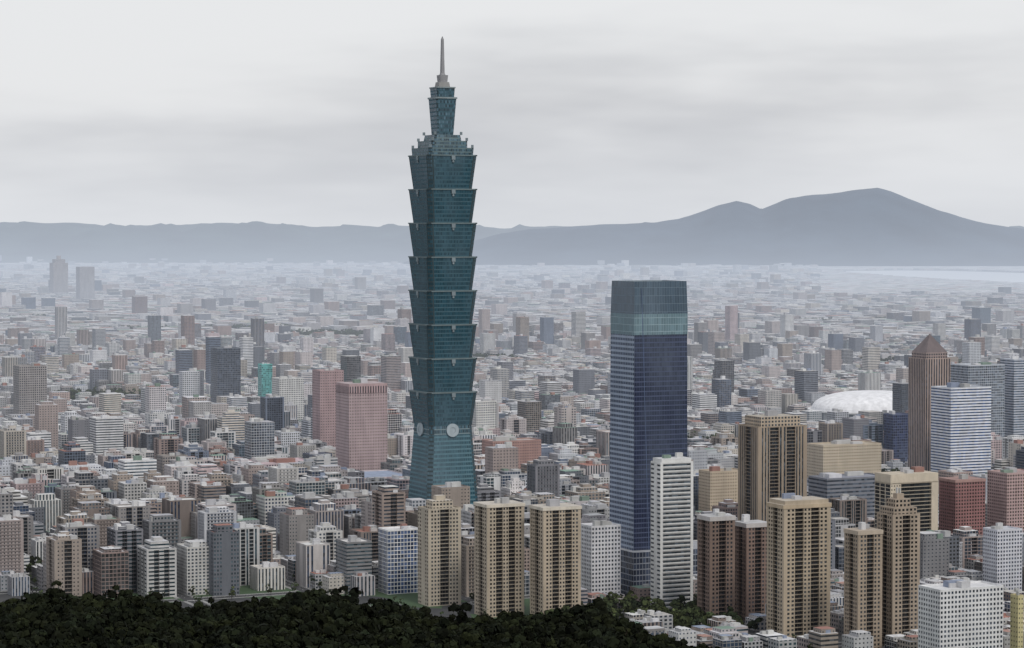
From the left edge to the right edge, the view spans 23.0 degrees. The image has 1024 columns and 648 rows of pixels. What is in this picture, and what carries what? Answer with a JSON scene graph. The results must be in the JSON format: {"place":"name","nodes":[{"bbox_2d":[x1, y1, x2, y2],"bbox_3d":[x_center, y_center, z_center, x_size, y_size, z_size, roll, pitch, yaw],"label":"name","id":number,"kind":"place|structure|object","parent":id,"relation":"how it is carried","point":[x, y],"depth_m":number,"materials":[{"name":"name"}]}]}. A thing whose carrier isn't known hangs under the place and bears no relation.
{"place":"outdoors","nodes":[
{"label":"outdoors","id":0,"kind":"place"},
{"bbox_2d":[0,270,1016,647],"bbox_3d":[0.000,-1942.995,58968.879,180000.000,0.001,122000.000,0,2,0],"label":"ground","id":1,"kind":"structure","parent":0,"point":[410,600],"depth_m":2162.14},
{"bbox_2d":[0,314,996,647],"bbox_3d":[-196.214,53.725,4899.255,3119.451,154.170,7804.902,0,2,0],"label":"forest","id":2,"kind":"object","parent":1,"relation":"on","point":[52,616],"depth_m":1233.23,"materials":[{"name":"green plant"}]},
{"bbox_2d":[13,36,1023,647],"bbox_3d":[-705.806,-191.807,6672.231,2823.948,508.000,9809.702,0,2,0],"label":"buildings","id":3,"kind":"structure","parent":1,"relation":"on","point":[771,548],"depth_m":2195.19,"materials":[{"name":"glass"}]},
{"bbox_2d":[402,188,1023,265],"bbox_3d":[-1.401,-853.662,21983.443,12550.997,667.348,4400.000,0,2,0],"label":"mountain","id":4,"kind":"structure","parent":1,"relation":"on","point":[873,227],"depth_m":20670.99,"materials":[{"name":"grey"}]},
{"bbox_2d":[0,255,1023,647],"bbox_3d":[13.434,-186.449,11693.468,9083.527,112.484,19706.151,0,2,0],"label":"city buildings","id":5,"kind":"structure","parent":0,"point":[206,507],"depth_m":4254.33,"materials":[{"name":"grey concrete"}]},
{"bbox_2d":[0,221,1023,263],"bbox_3d":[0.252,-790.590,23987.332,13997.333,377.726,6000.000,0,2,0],"label":"mountain","id":6,"kind":"structure","parent":0,"point":[254,241],"depth_m":22261.09,"materials":[{"name":"grey"}]},
{"bbox_2d":[0,0,1023,228],"label":"sky","id":7,"kind":"structure","parent":0,"point":[311,113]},
{"bbox_2d":[846,270,1023,281],"bbox_3d":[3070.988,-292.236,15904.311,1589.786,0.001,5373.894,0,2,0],"label":"river","id":8,"kind":"structure","parent":0,"point":[994,276],"depth_m":16968.56,"materials":[{"name":"white liquid"}]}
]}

